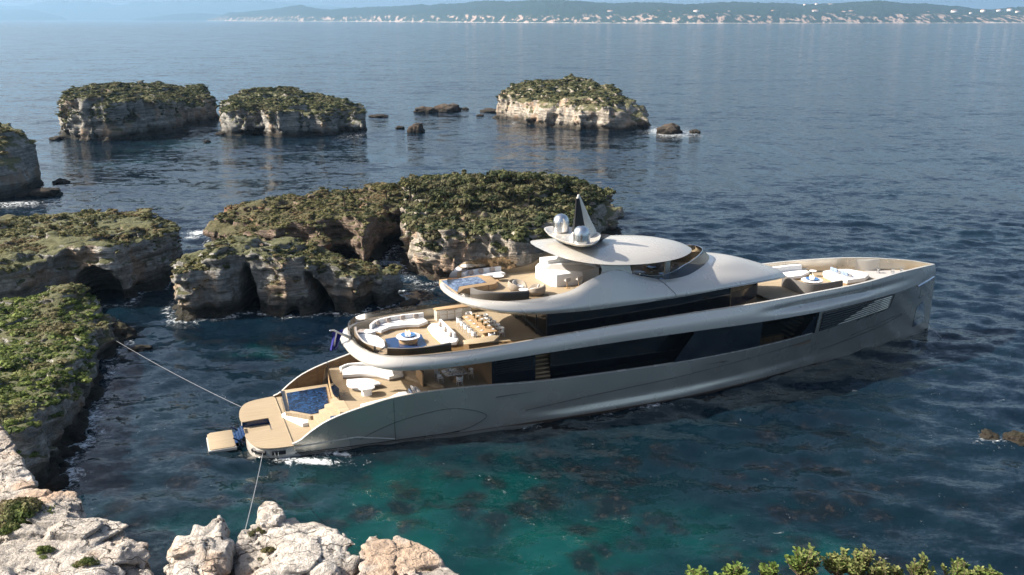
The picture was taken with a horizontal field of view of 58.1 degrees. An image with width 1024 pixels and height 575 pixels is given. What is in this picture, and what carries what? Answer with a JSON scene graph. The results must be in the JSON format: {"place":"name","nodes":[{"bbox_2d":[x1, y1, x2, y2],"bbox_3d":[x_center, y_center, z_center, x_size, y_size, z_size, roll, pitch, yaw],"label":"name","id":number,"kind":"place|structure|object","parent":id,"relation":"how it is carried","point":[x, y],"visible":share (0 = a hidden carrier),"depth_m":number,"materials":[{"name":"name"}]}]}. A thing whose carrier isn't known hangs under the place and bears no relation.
{"place":"outdoors","nodes":[
{"label":"outdoors","id":0,"kind":"place"},
{"bbox_2d":[0,9,66,19],"bbox_3d":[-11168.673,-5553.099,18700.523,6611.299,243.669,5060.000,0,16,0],"label":"hills","id":1,"kind":"structure","parent":0,"point":[19,14],"depth_m":17046.47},
{"bbox_2d":[0,0,346,19],"bbox_3d":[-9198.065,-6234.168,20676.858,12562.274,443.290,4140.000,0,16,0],"label":"mountains","id":2,"kind":"structure","parent":0,"point":[79,10],"depth_m":19643.66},
{"bbox_2d":[132,13,219,19],"bbox_3d":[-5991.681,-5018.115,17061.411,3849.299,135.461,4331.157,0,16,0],"label":"hills","id":3,"kind":"structure","parent":0,"point":[194,16],"depth_m":15983.19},
{"bbox_2d":[0,20,1023,574],"bbox_3d":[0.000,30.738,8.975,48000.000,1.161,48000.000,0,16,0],"label":"sea","id":4,"kind":"structure","parent":0,"point":[860,140],"depth_m":131.79,"materials":[{"name":"liquid"}]},
{"bbox_2d":[0,214,15,220],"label":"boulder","id":5,"kind":"object","parent":4,"relation":"in","point":[5,217],"visible":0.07,"depth_m":130.96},
{"bbox_2d":[0,425,37,492],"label":"cliff rock","id":6,"kind":"object","parent":4,"relation":"in","point":[15,473],"visible":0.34,"depth_m":52.31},
{"bbox_2d":[0,123,43,198],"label":"sea stack","id":7,"kind":"object","parent":4,"relation":"in","point":[20,171],"visible":0.95,"depth_m":177.58,"materials":[{"name":"stone"}]},
{"bbox_2d":[29,188,63,196],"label":"boulder","id":8,"kind":"object","parent":4,"relation":"in","point":[45,192],"visible":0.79,"depth_m":173.05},
{"bbox_2d":[0,488,101,541],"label":"cliff rock","id":9,"kind":"object","parent":4,"relation":"in","point":[67,520],"visible":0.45,"depth_m":45.10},
{"bbox_2d":[0,521,21,536],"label":"bush","id":10,"kind":"object","parent":9,"relation":"on","point":[8,527],"visible":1,"depth_m":44.11,"materials":[{"name":"green plant"}]},
{"bbox_2d":[0,496,55,527],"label":"bush","id":11,"kind":"object","parent":9,"relation":"on","point":[17,509],"visible":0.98,"depth_m":45.47,"materials":[{"name":"green plant"}]},
{"bbox_2d":[49,136,64,139],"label":"boulder","id":12,"kind":"object","parent":4,"relation":"in","point":[57,138],"visible":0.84,"depth_m":252.90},
{"bbox_2d":[45,476,69,490],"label":"rock","id":13,"kind":"object","parent":4,"relation":"in","point":[54,483],"visible":0.94,"depth_m":65.48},
{"bbox_2d":[52,178,70,183],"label":"boulder","id":14,"kind":"object","parent":4,"relation":"in","point":[60,181],"visible":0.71,"depth_m":185.55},
{"bbox_2d":[0,282,124,490],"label":"sea cliff","id":15,"kind":"structure","parent":4,"relation":"in","point":[58,343],"depth_m":79.73,"materials":[{"name":"plant"}]},
{"bbox_2d":[115,340,240,406],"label":"mooring rope","id":16,"kind":"object","parent":15,"relation":"attached to","point":[177,375],"visible":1,"depth_m":83.64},
{"bbox_2d":[62,452,75,457],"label":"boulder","id":17,"kind":"object","parent":4,"relation":"in","point":[67,454],"visible":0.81,"depth_m":69.72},
{"bbox_2d":[70,445,81,451],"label":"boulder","id":18,"kind":"object","parent":4,"relation":"in","point":[75,448],"visible":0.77,"depth_m":70.79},
{"bbox_2d":[0,518,153,574],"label":"cliff rock","id":19,"kind":"object","parent":4,"relation":"in","point":[112,547],"visible":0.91,"depth_m":43.06,"materials":[{"name":"stone"}]},
{"bbox_2d":[35,544,55,559],"bbox_3d":[-21.558,12.449,42.743,0.831,0.742,1.420,-13,21,-37],"label":"bush","id":20,"kind":"object","parent":19,"relation":"on","point":[45,549],"visible":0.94,"depth_m":42.73,"materials":[{"name":"green plant"}]},
{"bbox_2d":[72,556,100,568],"bbox_3d":[-19.235,12.803,41.736,2.025,0.963,1.343,0,16,0],"label":"bush","id":21,"kind":"object","parent":19,"relation":"on","point":[85,560],"visible":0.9,"depth_m":41.82,"materials":[{"name":"green plant"}]},
{"bbox_2d":[68,431,86,442],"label":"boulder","id":22,"kind":"object","parent":4,"relation":"in","point":[77,437],"visible":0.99,"depth_m":72.74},
{"bbox_2d":[0,206,182,299],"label":"arch cliff","id":23,"kind":"structure","parent":4,"relation":"in","point":[130,254],"depth_m":111.35,"materials":[{"name":"stone"}]},
{"bbox_2d":[84,217,96,227],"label":"tree","id":24,"kind":"object","parent":23,"relation":"on","point":[91,219],"visible":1,"depth_m":115.05,"materials":[{"name":"green plant"}]},
{"bbox_2d":[112,322,136,339],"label":"boulder","id":25,"kind":"object","parent":4,"relation":"in","point":[124,331],"visible":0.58,"depth_m":95.83,"materials":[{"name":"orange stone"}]},
{"bbox_2d":[54,80,218,140],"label":"sea stack","id":26,"kind":"object","parent":4,"relation":"in","point":[112,111],"visible":1,"depth_m":261.17,"materials":[{"name":"stone"}]},
{"bbox_2d":[128,344,152,351],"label":"boulder","id":27,"kind":"object","parent":4,"relation":"in","point":[140,347],"visible":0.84,"depth_m":92.30,"materials":[{"name":"grey stone"}]},
{"bbox_2d":[163,515,234,574],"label":"cliff rock","id":28,"kind":"object","parent":4,"relation":"in","point":[209,549],"visible":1,"depth_m":43.63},
{"bbox_2d":[170,234,405,321],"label":"sea stack","id":29,"kind":"object","parent":4,"relation":"in","point":[279,277],"visible":0.97,"depth_m":103.97,"materials":[{"name":"stone"}]},
{"bbox_2d":[215,86,366,136],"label":"sea stack","id":30,"kind":"object","parent":4,"relation":"in","point":[284,111],"visible":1,"depth_m":265.44,"materials":[{"name":"stone"}]},
{"bbox_2d":[229,522,359,574],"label":"cliff rock","id":31,"kind":"object","parent":4,"relation":"in","point":[313,553],"visible":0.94,"depth_m":44.24,"materials":[{"name":"stone"}]},
{"bbox_2d":[244,453,262,532],"bbox_3d":[-16.105,12.405,57.856,0.044,6.796,22.997,-4,17,-13],"label":"mooring rope","id":32,"kind":"object","parent":31,"relation":"attached to","point":[253,495],"visible":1,"depth_m":54.83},
{"bbox_2d":[247,527,264,536],"bbox_3d":[-12.867,12.277,46.236,0.918,0.411,0.768,-11,20,-34],"label":"bush","id":33,"kind":"object","parent":31,"relation":"on","point":[252,533],"visible":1,"depth_m":46.10,"materials":[{"name":"green plant"}]},
{"bbox_2d":[257,546,275,560],"bbox_3d":[-11.907,12.877,44.800,1.191,0.464,0.648,-12,20,-35],"label":"bush","id":34,"kind":"object","parent":31,"relation":"on","point":[267,549],"visible":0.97,"depth_m":44.70,"materials":[{"name":"green plant"}]},
{"bbox_2d":[267,517,326,537],"bbox_3d":[-10.771,16.108,47.553,5.380,8.787,4.371,9,18,27],"label":"cliff rock","id":35,"kind":"object","parent":4,"relation":"in","point":[295,524],"visible":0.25,"depth_m":46.43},
{"bbox_2d":[256,501,285,530],"bbox_3d":[-12.469,12.251,47.762,1.464,1.661,2.507,-7,18,-23],"label":"cliff rock","id":36,"kind":"object","parent":35,"relation":"on","point":[270,514],"visible":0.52,"depth_m":47.17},
{"bbox_2d":[203,182,404,261],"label":"headland","id":37,"kind":"structure","parent":4,"relation":"in","point":[363,223],"depth_m":131.19,"materials":[{"name":"green stone"}]},
{"bbox_2d":[333,190,352,205],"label":"tree","id":38,"kind":"object","parent":37,"relation":"on","point":[342,193],"visible":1,"depth_m":137.15,"materials":[{"name":"green plant"}]},
{"bbox_2d":[371,182,397,199],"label":"tree","id":39,"kind":"object","parent":37,"relation":"on","point":[387,186],"visible":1,"depth_m":137.77,"materials":[{"name":"green plant"}]},
{"bbox_2d":[358,535,396,574],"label":"cliff rock","id":40,"kind":"object","parent":4,"relation":"in","point":[377,557],"visible":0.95,"depth_m":44.26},
{"bbox_2d":[368,114,388,117],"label":"boulder","id":41,"kind":"object","parent":4,"relation":"in","point":[380,116],"visible":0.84,"depth_m":309.90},
{"bbox_2d":[400,298,419,305],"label":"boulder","id":42,"kind":"object","parent":4,"relation":"in","point":[411,302],"visible":0.81,"depth_m":107.08,"materials":[{"name":"grey stone"}]},
{"bbox_2d":[407,123,424,132],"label":"boulder","id":43,"kind":"object","parent":4,"relation":"in","point":[416,128],"visible":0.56,"depth_m":268.22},
{"bbox_2d":[391,535,458,574],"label":"cliff rock","id":44,"kind":"object","parent":4,"relation":"in","point":[413,558],"visible":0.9,"depth_m":44.22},
{"bbox_2d":[413,106,437,112],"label":"boulder","id":45,"kind":"object","parent":4,"relation":"in","point":[422,109],"visible":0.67,"depth_m":325.03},
{"bbox_2d":[434,103,462,111],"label":"boulder","id":46,"kind":"object","parent":4,"relation":"in","point":[451,107],"visible":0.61,"depth_m":328.68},
{"bbox_2d":[480,108,495,112],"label":"boulder","id":47,"kind":"object","parent":4,"relation":"in","point":[490,110],"visible":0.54,"depth_m":327.01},
{"bbox_2d":[397,169,624,280],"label":"bluff","id":48,"kind":"structure","parent":4,"relation":"in","point":[440,238],"depth_m":123.13,"materials":[{"name":"plant"}]},
{"bbox_2d":[397,178,419,200],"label":"tree","id":49,"kind":"object","parent":48,"relation":"on","point":[405,183],"visible":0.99,"depth_m":137.60,"materials":[{"name":"green plant"}]},
{"bbox_2d":[413,192,436,207],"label":"tree","id":50,"kind":"object","parent":48,"relation":"on","point":[429,197],"visible":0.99,"depth_m":128.03,"materials":[{"name":"green plant"}]},
{"bbox_2d":[420,177,446,188],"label":"tree","id":51,"kind":"object","parent":48,"relation":"on","point":[431,182],"visible":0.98,"depth_m":136.35,"materials":[{"name":"green plant"}]},
{"bbox_2d":[429,186,456,200],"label":"tree","id":52,"kind":"object","parent":48,"relation":"on","point":[444,191],"visible":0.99,"depth_m":130.75,"materials":[{"name":"green plant"}]},
{"bbox_2d":[439,175,469,194],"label":"tree","id":53,"kind":"object","parent":48,"relation":"on","point":[452,180],"visible":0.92,"depth_m":137.06,"materials":[{"name":"green plant"}]},
{"bbox_2d":[449,194,475,214],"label":"tree","id":54,"kind":"object","parent":48,"relation":"on","point":[464,199],"visible":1,"depth_m":125.71,"materials":[{"name":"green plant"}]},
{"bbox_2d":[456,183,484,195],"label":"tree","id":55,"kind":"object","parent":48,"relation":"on","point":[464,188],"visible":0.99,"depth_m":131.13,"materials":[{"name":"green plant"}]},
{"bbox_2d":[462,172,490,183],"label":"tree","id":56,"kind":"object","parent":48,"relation":"on","point":[474,177],"visible":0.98,"depth_m":137.00,"materials":[{"name":"green plant"}]},
{"bbox_2d":[476,192,505,207],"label":"tree","id":57,"kind":"object","parent":48,"relation":"on","point":[491,197],"visible":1,"depth_m":127.00,"materials":[{"name":"green plant"}]},
{"bbox_2d":[487,181,513,194],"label":"tree","id":58,"kind":"object","parent":48,"relation":"on","point":[501,186],"visible":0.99,"depth_m":132.35,"materials":[{"name":"green plant"}]},
{"bbox_2d":[486,168,517,181],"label":"tree","id":59,"kind":"object","parent":48,"relation":"on","point":[502,173],"visible":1,"depth_m":138.35,"materials":[{"name":"green plant"}]},
{"bbox_2d":[514,184,541,204],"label":"tree","id":60,"kind":"object","parent":48,"relation":"on","point":[527,188],"visible":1,"depth_m":131.96,"materials":[{"name":"green plant"}]},
{"bbox_2d":[517,171,541,184],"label":"tree","id":61,"kind":"object","parent":48,"relation":"on","point":[529,175],"visible":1,"depth_m":137.72,"materials":[{"name":"green plant"}]},
{"bbox_2d":[541,173,568,193],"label":"tree","id":62,"kind":"object","parent":48,"relation":"on","point":[557,178],"visible":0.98,"depth_m":137.99,"materials":[{"name":"green plant"}]},
{"bbox_2d":[565,178,589,193],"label":"tree","id":63,"kind":"object","parent":48,"relation":"on","point":[579,182],"visible":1,"depth_m":139.67,"materials":[{"name":"green plant"}]},
{"bbox_2d":[206,194,935,457],"label":"motor yacht","id":64,"kind":"object","parent":4,"relation":"on","point":[614,334],"visible":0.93,"depth_m":78.57,"materials":[{"name":"silver metal"}]},
{"bbox_2d":[329,330,350,338],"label":"flagstaff","id":65,"kind":"object","parent":64,"relation":"attached to","point":[345,335],"visible":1,"depth_m":74.24,"materials":[{"name":"silver metal"}]},
{"bbox_2d":[330,329,343,349],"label":"flag","id":66,"kind":"object","parent":65,"relation":"hanging from","point":[336,337],"visible":1,"depth_m":74.19,"materials":[{"name":"blue fabric"}]},
{"bbox_2d":[347,378,380,390],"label":"coffee table","id":67,"kind":"object","parent":64,"relation":"on","point":[353,384],"visible":0.84,"depth_m":75.94,"materials":[{"name":"stone"}]},
{"bbox_2d":[358,383,374,395],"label":"pedestal table","id":68,"kind":"object","parent":64,"relation":"on","point":[366,389],"visible":1,"depth_m":74.15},
{"bbox_2d":[357,329,377,334],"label":"corner table","id":69,"kind":"object","parent":64,"relation":"on","point":[367,331],"visible":0.81,"depth_m":77.61,"materials":[{"name":"stone"}]},
{"bbox_2d":[354,327,384,347],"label":"sofa","id":70,"kind":"object","parent":64,"relation":"on","point":[374,340],"visible":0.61,"depth_m":75.50,"materials":[{"name":"white fabric"}]},
{"bbox_2d":[340,362,403,380],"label":"sofa","id":71,"kind":"object","parent":64,"relation":"on","point":[355,370],"visible":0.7,"depth_m":78.03,"materials":[{"name":"white fabric"}]},
{"bbox_2d":[361,386,419,405],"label":"sofa","id":72,"kind":"object","parent":64,"relation":"on","point":[417,389],"visible":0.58,"depth_m":73.47,"materials":[{"name":"white fabric"}]},
{"bbox_2d":[369,312,427,334],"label":"sofa","id":73,"kind":"object","parent":64,"relation":"on","point":[397,323],"visible":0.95,"depth_m":79.71,"materials":[{"name":"white fabric"}]},
{"bbox_2d":[396,330,419,344],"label":"fire table","id":74,"kind":"object","parent":64,"relation":"on","point":[407,338],"visible":1,"depth_m":75.78,"materials":[{"name":"white wood"}]},
{"bbox_2d":[388,342,450,348],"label":"sofa","id":75,"kind":"object","parent":64,"relation":"on","point":[448,343],"visible":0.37,"depth_m":72.47,"materials":[{"name":"fabric"}]},
{"bbox_2d":[428,319,458,344],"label":"bench","id":76,"kind":"object","parent":64,"relation":"on","point":[438,334],"visible":0.83,"depth_m":76.93,"materials":[{"name":"white fabric"}]},
{"bbox_2d":[433,304,470,320],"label":"sideboard","id":77,"kind":"object","parent":64,"relation":"on","point":[450,312],"visible":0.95,"depth_m":82.08,"materials":[{"name":"beige wood"}]},
{"bbox_2d":[441,367,467,382],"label":"dining table","id":78,"kind":"object","parent":64,"relation":"on","point":[455,372],"visible":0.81,"depth_m":77.17,"materials":[{"name":"stone"}]},
{"bbox_2d":[462,314,497,336],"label":"dining table","id":79,"kind":"object","parent":64,"relation":"on","point":[487,330],"visible":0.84,"depth_m":78.41,"materials":[{"name":"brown wood"}]},
{"bbox_2d":[463,335,499,343],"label":"serving counter","id":80,"kind":"object","parent":64,"relation":"on","point":[491,338],"visible":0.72,"depth_m":74.66,"materials":[{"name":"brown wood"}]},
{"bbox_2d":[461,266,504,278],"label":"sofa","id":81,"kind":"object","parent":64,"relation":"on","point":[486,272],"visible":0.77,"depth_m":81.78,"materials":[{"name":"white fabric"}]},
{"bbox_2d":[470,288,528,300],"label":"sofa","id":82,"kind":"object","parent":64,"relation":"on","point":[499,296],"visible":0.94,"depth_m":74.74,"materials":[{"name":"grey fabric"}]},
{"bbox_2d":[508,279,526,290],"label":"armchair","id":83,"kind":"object","parent":64,"relation":"on","point":[518,286],"visible":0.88,"depth_m":77.77,"materials":[{"name":"white fabric"}]},
{"bbox_2d":[512,314,545,336],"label":"glass doors","id":84,"kind":"structure","parent":64,"relation":"in","point":[541,318],"depth_m":78.02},
{"bbox_2d":[527,283,545,295],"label":"armchair","id":85,"kind":"object","parent":64,"relation":"on","point":[533,289],"visible":0.88,"depth_m":76.40,"materials":[{"name":"white fabric"}]},
{"bbox_2d":[550,331,694,378],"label":"saloon window","id":86,"kind":"structure","parent":64,"relation":"in","point":[643,352],"depth_m":78.99,"materials":[{"name":"black glass"}]},
{"bbox_2d":[547,288,730,335],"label":"upper window","id":87,"kind":"structure","parent":64,"relation":"in","point":[558,323],"depth_m":78.70,"materials":[{"name":"black glass"}]},
{"bbox_2d":[643,262,660,269],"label":"armchair","id":88,"kind":"object","parent":64,"relation":"on","point":[657,265],"visible":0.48,"depth_m":84.56,"materials":[{"name":"white fabric"}]},
{"bbox_2d":[661,264,678,271],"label":"armchair","id":89,"kind":"object","parent":64,"relation":"on","point":[676,266],"visible":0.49,"depth_m":82.82,"materials":[{"name":"white fabric"}]},
{"bbox_2d":[731,283,757,305],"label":"forward window","id":90,"kind":"structure","parent":64,"relation":"in","point":[742,296],"depth_m":83.68,"materials":[{"name":"black glass"}]},
{"bbox_2d":[760,312,818,345],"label":"tender bay window","id":91,"kind":"structure","parent":64,"relation":"in","point":[777,330],"depth_m":83.99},
{"bbox_2d":[774,264,809,279],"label":"sofa","id":92,"kind":"object","parent":64,"relation":"on","point":[795,271],"visible":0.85,"depth_m":94.59,"materials":[{"name":"white fabric"}]},
{"bbox_2d":[781,276,842,293],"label":"sofa","id":93,"kind":"object","parent":64,"relation":"on","point":[795,285],"visible":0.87,"depth_m":88.38,"materials":[{"name":"grey fabric"}]},
{"bbox_2d":[801,275,822,283],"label":"fire table","id":94,"kind":"object","parent":64,"relation":"on","point":[810,279],"visible":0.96,"depth_m":91.04,"materials":[{"name":"stone"}]},
{"bbox_2d":[823,269,868,284],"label":"sun pad","id":95,"kind":"object","parent":64,"relation":"on","point":[855,277],"visible":0.93,"depth_m":92.53,"materials":[{"name":"white fabric"}]},
{"bbox_2d":[492,73,650,130],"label":"sea stack","id":96,"kind":"object","parent":4,"relation":"in","point":[571,101],"visible":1,"depth_m":286.77,"materials":[{"name":"stone"}]},
{"bbox_2d":[634,118,648,127],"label":"boulder","id":97,"kind":"object","parent":4,"relation":"in","point":[641,123],"visible":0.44,"depth_m":279.70,"materials":[{"name":"grey stone"}]},
{"bbox_2d":[656,123,682,134],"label":"boulder","id":98,"kind":"object","parent":4,"relation":"in","point":[669,129],"visible":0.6,"depth_m":265.83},
{"bbox_2d":[978,428,999,439],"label":"boulder","id":99,"kind":"object","parent":4,"relation":"in","point":[988,434],"visible":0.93,"depth_m":73.14,"materials":[{"name":"orange stone"}]},
{"bbox_2d":[1002,430,1023,445],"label":"boulder","id":100,"kind":"object","parent":4,"relation":"in","point":[1015,436],"visible":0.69,"depth_m":72.00,"materials":[{"name":"orange stone"}]},
{"bbox_2d":[0,0,1023,9],"label":"sky","id":101,"kind":"structure","parent":0,"point":[975,4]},
{"bbox_2d":[207,0,1023,23],"bbox_3d":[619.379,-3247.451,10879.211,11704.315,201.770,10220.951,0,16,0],"label":"hills","id":102,"kind":"structure","parent":0,"point":[576,11],"depth_m":7003.20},
{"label":"viewpoint cliff","id":103,"kind":"object","parent":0,"visible":0},
{"bbox_2d":[685,564,717,574],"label":"leafy shrub","id":104,"kind":"object","parent":103,"relation":"on","point":[693,571],"visible":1,"depth_m":8.64,"materials":[{"name":"green plant"}]},
{"bbox_2d":[719,561,749,574],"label":"leafy shrub","id":105,"kind":"object","parent":103,"relation":"on","point":[734,569],"visible":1,"depth_m":8.63,"materials":[{"name":"green plant"}]},
{"bbox_2d":[758,561,781,574],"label":"leafy shrub","id":106,"kind":"object","parent":103,"relation":"on","point":[771,568],"visible":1,"depth_m":8.63,"materials":[{"name":"green plant"}]},
{"bbox_2d":[784,543,824,574],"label":"leafy shrub","id":107,"kind":"object","parent":103,"relation":"on","point":[806,563],"visible":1,"depth_m":8.69,"materials":[{"name":"green plant"}]},
{"bbox_2d":[822,551,847,574],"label":"leafy shrub","id":108,"kind":"object","parent":103,"relation":"on","point":[831,562],"visible":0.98,"depth_m":8.78,"materials":[{"name":"green plant"}]},
{"bbox_2d":[835,543,889,574],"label":"leafy shrub","id":109,"kind":"object","parent":103,"relation":"on","point":[859,563],"visible":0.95,"depth_m":8.68,"materials":[{"name":"green plant"}]},
{"bbox_2d":[884,564,904,574],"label":"leafy shrub","id":110,"kind":"object","parent":103,"relation":"on","point":[895,570],"visible":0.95,"depth_m":8.63,"materials":[{"name":"green plant"}]},
{"bbox_2d":[906,551,935,574],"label":"leafy shrub","id":111,"kind":"object","parent":103,"relation":"on","point":[921,568],"visible":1,"depth_m":8.62,"materials":[{"name":"green plant"}]},
{"bbox_2d":[941,557,977,574],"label":"leafy shrub","id":112,"kind":"object","parent":103,"relation":"on","point":[961,566],"visible":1,"depth_m":8.61,"materials":[{"name":"green plant"}]},
{"bbox_2d":[976,564,1002,574],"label":"leafy shrub","id":113,"kind":"object","parent":103,"relation":"on","point":[983,571],"visible":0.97,"depth_m":8.60,"materials":[{"name":"green plant"}]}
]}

